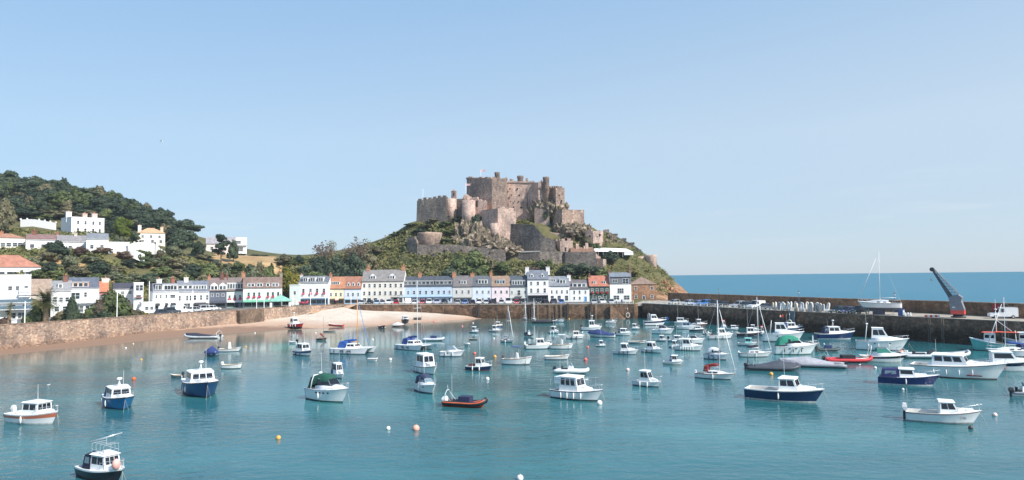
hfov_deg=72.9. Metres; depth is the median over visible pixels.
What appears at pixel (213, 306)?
parked car
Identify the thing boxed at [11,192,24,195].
tree
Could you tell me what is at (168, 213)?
tree
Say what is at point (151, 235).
house
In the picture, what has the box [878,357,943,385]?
motor boat
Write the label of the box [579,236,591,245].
shrub
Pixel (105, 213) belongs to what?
tree
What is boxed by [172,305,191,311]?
parked van
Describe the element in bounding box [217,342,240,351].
open boat
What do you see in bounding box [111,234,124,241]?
tree
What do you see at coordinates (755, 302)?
parked van
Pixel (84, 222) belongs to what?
house
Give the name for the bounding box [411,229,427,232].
shrub
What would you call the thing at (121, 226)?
tree
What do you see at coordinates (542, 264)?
tree
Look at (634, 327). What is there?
motor boat
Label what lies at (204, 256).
shrub
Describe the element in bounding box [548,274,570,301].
house
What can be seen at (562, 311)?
quay wall
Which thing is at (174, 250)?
tree
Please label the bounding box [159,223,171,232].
tree
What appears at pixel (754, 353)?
sailing yacht
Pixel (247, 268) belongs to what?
tree
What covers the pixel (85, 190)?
tree
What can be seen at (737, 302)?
parked car
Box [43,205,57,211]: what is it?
tree
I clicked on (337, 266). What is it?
tree
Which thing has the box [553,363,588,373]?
motor boat
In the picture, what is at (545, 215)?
shrub
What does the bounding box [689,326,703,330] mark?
motor boat
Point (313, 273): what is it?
tree
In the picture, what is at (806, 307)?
inflatable tender
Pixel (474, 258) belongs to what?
tree
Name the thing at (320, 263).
tree
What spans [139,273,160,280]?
shrub
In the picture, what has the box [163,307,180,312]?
parked car
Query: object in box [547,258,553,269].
tree
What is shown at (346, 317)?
beach
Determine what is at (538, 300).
parked car
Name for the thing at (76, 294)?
window
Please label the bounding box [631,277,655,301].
house
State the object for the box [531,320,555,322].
open boat
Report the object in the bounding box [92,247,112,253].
shrub
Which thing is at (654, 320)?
cabin cruiser
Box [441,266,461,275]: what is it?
tree
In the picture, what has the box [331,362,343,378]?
motor boat
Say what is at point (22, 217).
tree
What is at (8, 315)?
palm tree
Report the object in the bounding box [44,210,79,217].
tree
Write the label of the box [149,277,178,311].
house
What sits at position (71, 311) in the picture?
tree
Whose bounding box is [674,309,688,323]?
motor boat
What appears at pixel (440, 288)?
house
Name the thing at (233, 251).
tree
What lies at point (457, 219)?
shrub
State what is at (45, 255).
shrub
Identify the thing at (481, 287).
house
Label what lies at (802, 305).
inflatable tender
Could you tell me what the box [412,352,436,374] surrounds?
cabin cruiser
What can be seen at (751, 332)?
fishing boat
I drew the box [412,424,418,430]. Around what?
mooring buoy
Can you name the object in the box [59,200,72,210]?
tree
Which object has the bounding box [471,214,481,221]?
shrub
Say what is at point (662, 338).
motor boat
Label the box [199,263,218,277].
tree
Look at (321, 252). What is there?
tree
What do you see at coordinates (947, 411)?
fishing boat
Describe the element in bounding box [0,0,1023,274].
sky
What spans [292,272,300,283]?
tree
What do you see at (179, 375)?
rowing boat
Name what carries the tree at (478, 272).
on the hillside
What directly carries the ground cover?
on the hillside
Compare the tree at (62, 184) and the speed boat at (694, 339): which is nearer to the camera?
the speed boat at (694, 339)
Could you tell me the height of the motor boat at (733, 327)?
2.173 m
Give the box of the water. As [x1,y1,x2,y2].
[0,272,1023,479]
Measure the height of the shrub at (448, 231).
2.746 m
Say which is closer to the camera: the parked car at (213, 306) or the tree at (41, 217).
the parked car at (213, 306)
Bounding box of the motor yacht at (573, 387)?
[549,374,605,402]
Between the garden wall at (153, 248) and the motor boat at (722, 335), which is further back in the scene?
the garden wall at (153, 248)
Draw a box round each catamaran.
[329,298,376,353]
[394,284,433,350]
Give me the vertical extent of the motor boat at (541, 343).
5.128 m
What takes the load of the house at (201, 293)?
on the hillside
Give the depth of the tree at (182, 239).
338.15 m
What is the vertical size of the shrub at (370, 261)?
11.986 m
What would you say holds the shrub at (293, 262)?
on the hillside
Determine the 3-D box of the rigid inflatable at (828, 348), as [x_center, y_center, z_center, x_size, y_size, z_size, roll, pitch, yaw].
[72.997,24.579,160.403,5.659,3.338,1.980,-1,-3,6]
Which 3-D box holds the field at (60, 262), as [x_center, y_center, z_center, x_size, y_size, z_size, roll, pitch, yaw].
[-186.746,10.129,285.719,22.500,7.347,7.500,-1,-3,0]
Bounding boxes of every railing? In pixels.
[643,300,763,308]
[770,306,801,310]
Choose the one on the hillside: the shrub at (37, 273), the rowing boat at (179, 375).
the shrub at (37, 273)
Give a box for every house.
[0,230,25,249]
[0,255,40,274]
[0,274,32,318]
[26,229,58,249]
[31,279,51,303]
[50,274,71,316]
[57,231,85,249]
[61,210,104,233]
[69,277,98,312]
[86,233,108,252]
[99,276,108,299]
[109,242,129,253]
[113,283,132,304]
[133,282,143,310]
[137,224,165,246]
[139,302,154,312]
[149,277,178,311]
[177,276,193,308]
[192,281,208,305]
[206,237,235,253]
[208,272,226,307]
[225,274,242,307]
[236,237,246,254]
[242,271,281,307]
[290,284,300,304]
[298,273,331,304]
[329,277,345,304]
[344,276,362,304]
[361,265,406,303]
[404,272,452,302]
[452,271,472,302]
[470,272,491,301]
[490,272,509,301]
[509,275,527,301]
[525,265,549,301]
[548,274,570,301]
[569,279,589,301]
[588,273,609,301]
[608,267,630,301]
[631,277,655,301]
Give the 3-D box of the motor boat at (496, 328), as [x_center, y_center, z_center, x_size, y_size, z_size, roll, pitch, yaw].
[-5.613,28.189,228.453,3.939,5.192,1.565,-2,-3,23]
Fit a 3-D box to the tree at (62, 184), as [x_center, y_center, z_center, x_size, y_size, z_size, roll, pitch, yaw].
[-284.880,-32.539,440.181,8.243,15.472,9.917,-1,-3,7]
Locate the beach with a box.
[0,307,480,354]
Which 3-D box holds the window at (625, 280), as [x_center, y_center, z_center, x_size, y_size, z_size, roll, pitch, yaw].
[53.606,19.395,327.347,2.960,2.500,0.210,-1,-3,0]
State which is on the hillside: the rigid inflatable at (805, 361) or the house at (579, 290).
the house at (579, 290)
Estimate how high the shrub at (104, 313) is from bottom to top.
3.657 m
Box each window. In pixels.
[17,312,25,318]
[71,292,79,298]
[77,305,83,311]
[617,288,623,292]
[623,278,628,283]
[624,295,629,299]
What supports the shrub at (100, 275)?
on the hillside
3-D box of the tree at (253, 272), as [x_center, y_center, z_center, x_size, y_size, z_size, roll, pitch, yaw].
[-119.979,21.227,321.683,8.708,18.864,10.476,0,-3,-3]
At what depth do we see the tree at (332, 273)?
345.50 m
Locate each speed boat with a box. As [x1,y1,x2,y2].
[605,319,616,323]
[687,334,705,343]
[859,345,907,361]
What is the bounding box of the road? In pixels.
[11,301,628,323]
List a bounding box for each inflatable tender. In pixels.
[800,302,803,310]
[805,302,808,311]
[808,302,812,311]
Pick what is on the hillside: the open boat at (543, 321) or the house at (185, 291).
the house at (185, 291)
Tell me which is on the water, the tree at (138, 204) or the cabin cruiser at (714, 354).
the cabin cruiser at (714, 354)
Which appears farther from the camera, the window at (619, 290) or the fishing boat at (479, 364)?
the window at (619, 290)
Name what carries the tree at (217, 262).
on the hillside
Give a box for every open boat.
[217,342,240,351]
[221,361,242,368]
[392,322,403,326]
[501,346,531,364]
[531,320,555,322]
[544,354,569,359]
[550,334,572,348]
[627,340,645,343]
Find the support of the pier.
in the water
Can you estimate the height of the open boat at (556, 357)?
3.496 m
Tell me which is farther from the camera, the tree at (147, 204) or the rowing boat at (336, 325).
the tree at (147, 204)
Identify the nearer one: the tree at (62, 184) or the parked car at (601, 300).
the parked car at (601, 300)
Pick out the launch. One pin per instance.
(789, 389)
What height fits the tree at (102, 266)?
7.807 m
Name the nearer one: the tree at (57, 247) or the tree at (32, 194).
the tree at (57, 247)
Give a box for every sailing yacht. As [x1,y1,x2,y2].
[500,308,513,342]
[694,300,737,379]
[738,300,771,356]
[858,251,901,314]
[986,297,1023,356]
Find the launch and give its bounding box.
[744,356,829,402]
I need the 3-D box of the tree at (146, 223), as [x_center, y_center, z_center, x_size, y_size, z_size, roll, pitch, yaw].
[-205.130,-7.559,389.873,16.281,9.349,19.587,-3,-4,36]
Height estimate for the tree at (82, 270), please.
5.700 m
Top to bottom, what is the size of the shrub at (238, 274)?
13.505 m
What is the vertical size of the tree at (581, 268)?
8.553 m
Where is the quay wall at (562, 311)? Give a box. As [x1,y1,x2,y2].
[352,303,633,318]
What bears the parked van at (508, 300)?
on the road
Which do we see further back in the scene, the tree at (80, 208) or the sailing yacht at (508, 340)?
the tree at (80, 208)
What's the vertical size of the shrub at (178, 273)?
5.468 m
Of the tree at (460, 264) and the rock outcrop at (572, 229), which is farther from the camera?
the rock outcrop at (572, 229)
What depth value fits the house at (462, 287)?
327.26 m
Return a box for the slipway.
[309,304,354,312]
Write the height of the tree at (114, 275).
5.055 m
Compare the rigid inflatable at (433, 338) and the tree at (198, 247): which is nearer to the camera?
the rigid inflatable at (433, 338)
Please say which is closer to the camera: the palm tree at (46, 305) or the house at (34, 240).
the palm tree at (46, 305)
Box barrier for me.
[924,315,939,316]
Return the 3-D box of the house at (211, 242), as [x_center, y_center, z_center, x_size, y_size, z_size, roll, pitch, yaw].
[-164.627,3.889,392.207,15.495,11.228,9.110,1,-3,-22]
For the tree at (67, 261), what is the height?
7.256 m
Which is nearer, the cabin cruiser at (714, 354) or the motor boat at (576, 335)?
the cabin cruiser at (714, 354)
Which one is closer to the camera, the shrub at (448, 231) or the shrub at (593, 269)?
the shrub at (593, 269)
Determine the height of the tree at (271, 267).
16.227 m
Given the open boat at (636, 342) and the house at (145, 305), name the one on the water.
the open boat at (636, 342)
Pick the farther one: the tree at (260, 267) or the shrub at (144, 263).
the tree at (260, 267)
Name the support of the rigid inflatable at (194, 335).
on the water
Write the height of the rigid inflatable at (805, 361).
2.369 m
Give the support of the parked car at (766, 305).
on the pier
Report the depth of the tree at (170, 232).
400.73 m
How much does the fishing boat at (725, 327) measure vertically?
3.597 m
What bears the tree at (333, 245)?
on the hillside
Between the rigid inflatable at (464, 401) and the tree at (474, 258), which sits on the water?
the rigid inflatable at (464, 401)
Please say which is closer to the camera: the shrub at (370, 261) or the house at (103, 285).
the house at (103, 285)
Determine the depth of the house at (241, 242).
403.94 m
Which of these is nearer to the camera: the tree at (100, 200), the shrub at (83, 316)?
the shrub at (83, 316)
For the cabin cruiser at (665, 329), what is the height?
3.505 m
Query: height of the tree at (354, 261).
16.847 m
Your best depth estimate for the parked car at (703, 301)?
265.87 m
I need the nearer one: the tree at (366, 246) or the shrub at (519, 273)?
the shrub at (519, 273)
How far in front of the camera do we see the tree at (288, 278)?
328.49 m
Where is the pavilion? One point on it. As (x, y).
(280, 297)
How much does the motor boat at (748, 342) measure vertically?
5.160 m
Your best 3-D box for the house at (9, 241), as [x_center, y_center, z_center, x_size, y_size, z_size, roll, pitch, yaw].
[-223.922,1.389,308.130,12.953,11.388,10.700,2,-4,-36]
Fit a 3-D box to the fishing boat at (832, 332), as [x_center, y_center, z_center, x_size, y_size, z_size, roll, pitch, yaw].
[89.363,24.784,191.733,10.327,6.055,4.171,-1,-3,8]
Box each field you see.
[35,256,85,267]
[113,253,163,267]
[210,254,279,273]
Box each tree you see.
[0,175,15,187]
[0,181,9,196]
[0,195,24,200]
[0,197,17,233]
[1,170,21,181]
[3,196,26,207]
[3,309,12,322]
[5,301,16,322]
[7,181,16,189]
[10,181,32,192]
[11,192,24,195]
[14,207,43,216]
[16,176,48,183]
[18,177,26,181]
[18,215,31,218]
[21,191,38,198]
[24,195,34,206]
[26,179,43,191]
[26,286,63,321]
[30,195,47,210]
[32,214,51,220]
[34,187,56,205]
[37,182,53,191]
[40,261,58,273]
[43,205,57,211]
[43,240,70,256]
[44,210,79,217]
[46,179,64,190]
[46,270,67,277]
[47,190,75,206]
[57,177,69,191]
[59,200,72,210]
[59,255,79,267]
[62,294,80,319]
[65,184,79,191]
[69,266,93,275]
[70,188,84,200]
[72,203,91,215]
[72,246,90,254]
[74,193,93,209]
[76,210,99,217]
[78,186,102,197]
[82,256,99,262]
[85,260,111,273]
[87,289,132,316]
[89,195,115,208]
[90,185,106,196]
[90,201,118,212]
[93,298,105,315]
[98,207,112,218]
[104,271,124,279]
[105,221,114,235]
[106,190,123,197]
[106,205,130,218]
[108,196,128,202]
[111,216,132,238]
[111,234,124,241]
[115,251,132,258]
[118,202,137,209]
[119,208,143,220]
[121,259,136,266]
[121,273,142,281]
[128,199,135,204]
[128,231,140,241]
[130,201,143,209]
[133,218,164,230]
[133,249,151,261]
[135,212,154,220]
[138,206,154,213]
[143,202,152,209]
[147,276,164,282]
[149,209,170,224]
[150,265,172,277]
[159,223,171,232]
[160,255,171,264]
[163,209,175,219]
[163,217,177,228]
[165,227,197,254]
[165,228,175,236]
[165,257,188,268]
[166,244,184,257]
[175,219,204,231]
[179,272,196,280]
[191,241,205,254]
[195,273,207,280]
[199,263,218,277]
[211,261,221,265]
[212,234,230,262]
[213,266,231,277]
[223,263,232,268]
[226,239,238,261]
[231,261,245,272]
[245,264,254,274]
[247,265,260,276]
[256,261,264,274]
[262,267,272,276]
[267,263,277,276]
[274,254,292,264]
[277,266,296,301]
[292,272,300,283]
[293,255,304,264]
[305,271,325,275]
[308,256,329,274]
[312,240,332,257]
[324,240,336,259]
[324,254,349,276]
[325,270,339,276]
[338,268,355,276]
[341,236,365,259]
[343,252,365,271]
[354,238,372,255]
[371,246,384,252]
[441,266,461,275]
[448,254,473,275]
[465,249,491,271]
[468,267,488,275]
[495,261,511,275]
[532,260,549,267]
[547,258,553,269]
[557,263,578,274]
[574,263,592,276]
[594,270,607,275]
[602,250,618,264]
[627,266,640,275]
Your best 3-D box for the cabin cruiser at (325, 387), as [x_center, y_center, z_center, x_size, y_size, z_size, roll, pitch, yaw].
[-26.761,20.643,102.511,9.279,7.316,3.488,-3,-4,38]
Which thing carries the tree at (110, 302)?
on the lawn
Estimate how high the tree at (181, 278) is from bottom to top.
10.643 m
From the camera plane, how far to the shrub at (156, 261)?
310.85 m
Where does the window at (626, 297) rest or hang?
in the house at (620, 285)
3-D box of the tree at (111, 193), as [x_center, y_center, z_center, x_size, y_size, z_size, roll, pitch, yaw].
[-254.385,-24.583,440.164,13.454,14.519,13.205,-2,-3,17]
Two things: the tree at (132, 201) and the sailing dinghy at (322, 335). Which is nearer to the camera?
the sailing dinghy at (322, 335)
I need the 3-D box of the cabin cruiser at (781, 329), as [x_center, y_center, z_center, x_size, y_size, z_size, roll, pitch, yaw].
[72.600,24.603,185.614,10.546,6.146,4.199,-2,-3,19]
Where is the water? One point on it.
(682, 423)
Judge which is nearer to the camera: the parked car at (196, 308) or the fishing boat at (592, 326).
the fishing boat at (592, 326)
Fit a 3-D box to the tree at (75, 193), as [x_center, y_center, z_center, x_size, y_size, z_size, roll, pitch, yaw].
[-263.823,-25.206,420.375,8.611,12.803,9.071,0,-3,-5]
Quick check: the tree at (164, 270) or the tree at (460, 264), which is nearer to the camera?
the tree at (164, 270)
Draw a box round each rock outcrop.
[450,218,490,247]
[481,233,523,256]
[526,199,568,220]
[553,221,591,236]
[604,234,630,247]
[663,279,678,292]
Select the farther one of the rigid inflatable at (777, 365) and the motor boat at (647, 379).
the rigid inflatable at (777, 365)
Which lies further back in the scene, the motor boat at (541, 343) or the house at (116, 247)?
the house at (116, 247)
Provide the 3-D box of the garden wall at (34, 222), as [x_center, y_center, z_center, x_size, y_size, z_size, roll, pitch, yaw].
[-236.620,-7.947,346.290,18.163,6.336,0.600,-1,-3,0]
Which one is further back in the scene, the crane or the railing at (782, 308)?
the railing at (782, 308)
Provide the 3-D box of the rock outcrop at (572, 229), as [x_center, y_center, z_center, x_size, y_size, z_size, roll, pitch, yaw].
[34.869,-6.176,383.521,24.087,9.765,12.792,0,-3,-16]
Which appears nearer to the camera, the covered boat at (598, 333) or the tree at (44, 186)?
the covered boat at (598, 333)
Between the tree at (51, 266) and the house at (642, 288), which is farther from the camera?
the house at (642, 288)
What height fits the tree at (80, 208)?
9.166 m
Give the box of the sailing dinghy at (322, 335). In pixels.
[316,329,326,339]
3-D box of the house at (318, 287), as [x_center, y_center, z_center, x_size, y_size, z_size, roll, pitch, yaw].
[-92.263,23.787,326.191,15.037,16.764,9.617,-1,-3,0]
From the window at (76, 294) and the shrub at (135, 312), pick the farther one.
the window at (76, 294)
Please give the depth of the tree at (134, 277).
285.73 m
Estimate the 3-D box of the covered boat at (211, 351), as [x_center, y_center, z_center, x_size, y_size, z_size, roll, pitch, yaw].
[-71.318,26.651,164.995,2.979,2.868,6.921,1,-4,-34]
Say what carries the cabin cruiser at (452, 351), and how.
on the water
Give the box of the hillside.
[0,191,687,316]
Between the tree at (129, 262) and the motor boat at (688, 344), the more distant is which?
the tree at (129, 262)
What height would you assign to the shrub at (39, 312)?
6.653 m
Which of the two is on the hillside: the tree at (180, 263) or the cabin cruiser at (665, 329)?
the tree at (180, 263)
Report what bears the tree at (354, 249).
on the hillside
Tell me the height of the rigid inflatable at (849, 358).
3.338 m
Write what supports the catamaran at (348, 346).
on the water
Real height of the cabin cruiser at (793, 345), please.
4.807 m
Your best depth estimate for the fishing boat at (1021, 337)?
155.54 m
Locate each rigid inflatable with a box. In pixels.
[184,331,223,337]
[422,336,444,340]
[441,385,487,406]
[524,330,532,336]
[744,354,799,370]
[778,356,847,367]
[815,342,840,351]
[822,351,872,362]
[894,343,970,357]
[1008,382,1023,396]
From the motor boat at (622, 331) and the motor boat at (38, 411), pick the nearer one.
the motor boat at (38, 411)
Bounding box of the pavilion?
[269,293,291,306]
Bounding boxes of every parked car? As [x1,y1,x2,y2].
[154,309,171,313]
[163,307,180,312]
[189,306,204,311]
[198,305,214,310]
[208,305,220,309]
[489,299,496,303]
[536,298,541,303]
[550,298,556,303]
[598,298,605,303]
[667,299,680,303]
[681,300,693,304]
[690,300,701,304]
[697,299,710,305]
[706,300,719,305]
[714,301,728,306]
[730,301,741,307]
[736,301,751,307]
[755,303,771,308]
[829,306,844,312]
[838,306,855,312]
[849,305,867,313]
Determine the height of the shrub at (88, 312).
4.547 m
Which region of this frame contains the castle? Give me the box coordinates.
[406,172,656,268]
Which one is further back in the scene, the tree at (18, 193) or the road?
the tree at (18, 193)
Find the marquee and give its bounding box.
[594,248,632,255]
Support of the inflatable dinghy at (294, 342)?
on the water
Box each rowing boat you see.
[170,371,184,376]
[328,323,343,326]
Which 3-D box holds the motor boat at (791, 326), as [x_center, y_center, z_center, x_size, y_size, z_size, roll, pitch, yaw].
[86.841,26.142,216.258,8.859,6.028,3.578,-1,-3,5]
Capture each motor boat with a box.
[3,399,59,424]
[292,342,311,355]
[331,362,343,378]
[401,316,408,323]
[469,326,478,332]
[489,323,499,331]
[524,332,551,348]
[547,322,558,333]
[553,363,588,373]
[566,326,583,338]
[596,340,605,346]
[613,334,637,354]
[614,328,630,335]
[629,323,639,329]
[632,353,661,386]
[641,335,662,352]
[656,329,666,341]
[663,344,682,364]
[667,330,682,341]
[669,340,680,347]
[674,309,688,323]
[674,338,702,350]
[677,320,694,328]
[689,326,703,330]
[706,328,732,338]
[726,325,738,329]
[737,327,756,345]
[784,321,802,330]
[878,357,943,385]
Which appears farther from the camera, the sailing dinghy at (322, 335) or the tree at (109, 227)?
the tree at (109, 227)
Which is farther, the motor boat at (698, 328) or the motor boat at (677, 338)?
the motor boat at (698, 328)
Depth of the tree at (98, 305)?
216.90 m
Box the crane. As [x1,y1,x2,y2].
[929,267,965,317]
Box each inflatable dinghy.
[288,339,298,343]
[367,358,377,360]
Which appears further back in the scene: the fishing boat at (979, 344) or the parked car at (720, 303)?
the parked car at (720, 303)
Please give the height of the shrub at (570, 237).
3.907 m
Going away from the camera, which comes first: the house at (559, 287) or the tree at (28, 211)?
the house at (559, 287)
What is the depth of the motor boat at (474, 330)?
224.50 m
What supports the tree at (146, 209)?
on the hillside
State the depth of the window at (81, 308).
247.26 m
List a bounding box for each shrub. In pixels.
[0,317,10,323]
[21,311,41,321]
[21,315,31,322]
[27,257,42,266]
[28,269,45,278]
[29,306,42,321]
[36,251,60,261]
[50,315,61,320]
[55,310,63,319]
[64,264,78,274]
[80,313,88,318]
[84,309,92,315]
[86,314,96,318]
[87,273,104,279]
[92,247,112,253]
[96,310,112,317]
[110,265,125,271]
[114,279,132,282]
[131,310,143,314]
[137,261,152,266]
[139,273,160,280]
[146,258,165,266]
[153,249,166,258]
[161,276,179,282]
[170,269,187,278]
[181,263,203,276]
[195,254,211,258]
[229,271,242,276]
[286,260,298,263]
[296,264,312,275]
[354,267,366,275]
[360,253,379,269]
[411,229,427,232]
[418,225,431,228]
[438,221,450,226]
[442,230,454,234]
[451,217,461,221]
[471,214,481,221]
[480,256,495,268]
[509,270,525,275]
[543,211,550,221]
[561,236,574,240]
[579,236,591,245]
[587,267,604,273]
[589,243,601,248]
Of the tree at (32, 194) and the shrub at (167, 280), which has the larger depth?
the tree at (32, 194)
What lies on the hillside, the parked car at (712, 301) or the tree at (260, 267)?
the tree at (260, 267)
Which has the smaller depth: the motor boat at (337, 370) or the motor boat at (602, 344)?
the motor boat at (337, 370)
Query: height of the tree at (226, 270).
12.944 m
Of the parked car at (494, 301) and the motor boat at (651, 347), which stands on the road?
the parked car at (494, 301)
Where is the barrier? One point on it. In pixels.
(932, 316)
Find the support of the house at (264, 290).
on the hillside
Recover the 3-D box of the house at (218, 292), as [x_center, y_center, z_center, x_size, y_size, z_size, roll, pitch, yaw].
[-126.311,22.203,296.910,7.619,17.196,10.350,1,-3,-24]
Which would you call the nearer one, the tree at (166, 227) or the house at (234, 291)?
the house at (234, 291)
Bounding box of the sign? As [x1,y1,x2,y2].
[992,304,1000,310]
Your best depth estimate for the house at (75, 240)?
308.65 m
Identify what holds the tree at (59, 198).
on the hillside
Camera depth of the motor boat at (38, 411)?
87.80 m
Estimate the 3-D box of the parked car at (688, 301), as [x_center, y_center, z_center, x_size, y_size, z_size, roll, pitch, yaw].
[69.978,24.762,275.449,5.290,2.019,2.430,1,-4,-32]
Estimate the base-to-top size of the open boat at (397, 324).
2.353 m
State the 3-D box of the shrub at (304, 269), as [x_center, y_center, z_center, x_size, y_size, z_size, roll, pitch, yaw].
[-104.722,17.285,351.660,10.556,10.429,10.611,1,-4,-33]
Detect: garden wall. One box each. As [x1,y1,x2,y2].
[20,218,56,229]
[127,240,164,253]
[128,248,144,260]
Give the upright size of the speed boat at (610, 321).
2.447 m
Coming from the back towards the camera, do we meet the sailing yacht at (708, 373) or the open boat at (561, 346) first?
the open boat at (561, 346)
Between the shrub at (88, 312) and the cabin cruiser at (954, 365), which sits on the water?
the cabin cruiser at (954, 365)
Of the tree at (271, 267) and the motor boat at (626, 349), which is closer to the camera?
the motor boat at (626, 349)
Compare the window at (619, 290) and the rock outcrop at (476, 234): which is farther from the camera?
the rock outcrop at (476, 234)
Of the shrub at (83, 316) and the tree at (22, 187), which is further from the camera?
the tree at (22, 187)
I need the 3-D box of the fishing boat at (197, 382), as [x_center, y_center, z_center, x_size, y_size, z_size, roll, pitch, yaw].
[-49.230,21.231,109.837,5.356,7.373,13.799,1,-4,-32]
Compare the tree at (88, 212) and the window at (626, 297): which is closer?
the window at (626, 297)
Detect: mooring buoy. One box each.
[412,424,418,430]
[517,473,522,479]
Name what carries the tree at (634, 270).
on the hillside
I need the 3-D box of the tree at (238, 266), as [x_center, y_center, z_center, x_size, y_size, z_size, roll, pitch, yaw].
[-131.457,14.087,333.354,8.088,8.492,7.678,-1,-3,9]
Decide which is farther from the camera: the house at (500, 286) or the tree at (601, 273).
the tree at (601, 273)
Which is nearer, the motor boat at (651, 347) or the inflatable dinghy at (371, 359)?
the inflatable dinghy at (371, 359)
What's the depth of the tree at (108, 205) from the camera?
398.25 m
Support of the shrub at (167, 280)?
on the hillside
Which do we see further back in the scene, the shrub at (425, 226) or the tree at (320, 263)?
the shrub at (425, 226)
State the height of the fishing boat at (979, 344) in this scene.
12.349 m
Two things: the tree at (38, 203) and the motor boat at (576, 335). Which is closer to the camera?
the motor boat at (576, 335)
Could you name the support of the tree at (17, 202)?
on the hillside
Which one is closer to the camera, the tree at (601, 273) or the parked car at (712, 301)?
the parked car at (712, 301)
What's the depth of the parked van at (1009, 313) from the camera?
175.65 m
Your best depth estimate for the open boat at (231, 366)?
140.25 m
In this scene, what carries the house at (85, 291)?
on the hillside
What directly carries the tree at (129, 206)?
on the hillside
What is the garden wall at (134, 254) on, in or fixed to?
on the hillside
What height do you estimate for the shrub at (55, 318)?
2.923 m
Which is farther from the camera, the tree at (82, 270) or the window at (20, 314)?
the tree at (82, 270)
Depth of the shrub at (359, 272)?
352.49 m
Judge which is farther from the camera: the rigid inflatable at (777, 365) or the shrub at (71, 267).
the shrub at (71, 267)
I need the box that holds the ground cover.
[0,218,674,304]
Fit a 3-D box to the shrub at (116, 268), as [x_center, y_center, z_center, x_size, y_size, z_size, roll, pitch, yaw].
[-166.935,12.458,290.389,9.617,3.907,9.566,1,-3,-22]
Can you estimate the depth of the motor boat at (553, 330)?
219.04 m
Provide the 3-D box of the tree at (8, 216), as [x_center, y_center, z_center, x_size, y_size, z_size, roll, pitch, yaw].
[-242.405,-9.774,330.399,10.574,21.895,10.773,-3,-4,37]
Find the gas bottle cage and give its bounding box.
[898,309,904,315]
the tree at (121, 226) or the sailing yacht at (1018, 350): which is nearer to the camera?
the sailing yacht at (1018, 350)
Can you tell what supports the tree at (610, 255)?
on the hillside
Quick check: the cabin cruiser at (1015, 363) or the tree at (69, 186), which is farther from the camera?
the tree at (69, 186)
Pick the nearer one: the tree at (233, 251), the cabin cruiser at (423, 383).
the cabin cruiser at (423, 383)
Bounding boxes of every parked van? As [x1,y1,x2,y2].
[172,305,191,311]
[405,298,410,303]
[506,297,511,303]
[746,300,765,308]
[987,307,1018,318]
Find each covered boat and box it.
[204,346,218,356]
[587,329,615,337]
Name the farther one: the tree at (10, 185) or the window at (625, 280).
the tree at (10, 185)
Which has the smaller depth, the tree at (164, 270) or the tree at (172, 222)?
the tree at (164, 270)
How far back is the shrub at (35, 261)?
271.10 m
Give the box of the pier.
[628,293,1023,344]
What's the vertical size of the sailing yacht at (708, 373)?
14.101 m
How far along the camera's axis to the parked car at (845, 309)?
205.93 m
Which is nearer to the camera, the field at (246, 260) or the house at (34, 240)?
the house at (34, 240)
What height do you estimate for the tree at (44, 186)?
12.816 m
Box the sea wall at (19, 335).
[0,304,340,349]
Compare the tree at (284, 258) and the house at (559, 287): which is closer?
the house at (559, 287)
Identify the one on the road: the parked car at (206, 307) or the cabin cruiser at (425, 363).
the parked car at (206, 307)
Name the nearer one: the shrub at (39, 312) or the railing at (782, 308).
the shrub at (39, 312)
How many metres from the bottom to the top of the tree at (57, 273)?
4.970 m
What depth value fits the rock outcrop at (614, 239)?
392.53 m
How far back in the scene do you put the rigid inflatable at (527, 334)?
208.68 m
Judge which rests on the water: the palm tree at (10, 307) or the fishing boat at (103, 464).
the fishing boat at (103, 464)
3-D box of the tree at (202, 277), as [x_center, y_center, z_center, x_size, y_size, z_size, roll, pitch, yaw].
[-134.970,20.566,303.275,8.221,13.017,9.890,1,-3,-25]
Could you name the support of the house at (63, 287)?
on the hillside
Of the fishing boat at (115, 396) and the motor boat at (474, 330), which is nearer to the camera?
the fishing boat at (115, 396)
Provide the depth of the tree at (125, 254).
302.70 m
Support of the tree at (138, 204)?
on the hillside
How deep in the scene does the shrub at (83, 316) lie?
209.27 m
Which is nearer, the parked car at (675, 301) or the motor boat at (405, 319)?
the motor boat at (405, 319)
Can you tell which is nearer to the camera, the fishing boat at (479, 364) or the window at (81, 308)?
the fishing boat at (479, 364)
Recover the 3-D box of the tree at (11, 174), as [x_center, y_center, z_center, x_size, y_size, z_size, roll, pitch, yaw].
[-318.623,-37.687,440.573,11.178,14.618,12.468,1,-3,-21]
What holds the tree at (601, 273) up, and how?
on the hillside
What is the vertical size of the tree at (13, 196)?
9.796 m
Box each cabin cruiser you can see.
[304,360,349,403]
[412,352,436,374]
[413,373,435,393]
[439,345,464,356]
[643,313,665,325]
[652,324,673,333]
[703,347,729,359]
[762,321,803,341]
[772,335,819,354]
[855,316,912,350]
[910,343,1015,380]
[970,349,1023,370]
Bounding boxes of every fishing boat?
[74,432,125,479]
[101,375,134,411]
[180,360,218,397]
[287,312,302,328]
[465,339,491,370]
[580,315,601,329]
[692,319,706,326]
[719,320,726,328]
[736,319,761,336]
[814,320,854,338]
[902,398,987,424]
[969,307,1016,350]
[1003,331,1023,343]
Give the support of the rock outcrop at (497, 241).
on the hillside
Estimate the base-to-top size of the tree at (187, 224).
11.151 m
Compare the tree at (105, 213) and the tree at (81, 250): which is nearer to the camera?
the tree at (81, 250)
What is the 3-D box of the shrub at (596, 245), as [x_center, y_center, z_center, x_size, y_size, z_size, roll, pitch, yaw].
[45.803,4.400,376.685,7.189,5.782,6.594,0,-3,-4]
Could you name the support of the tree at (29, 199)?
on the hillside
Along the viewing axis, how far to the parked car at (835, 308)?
208.66 m

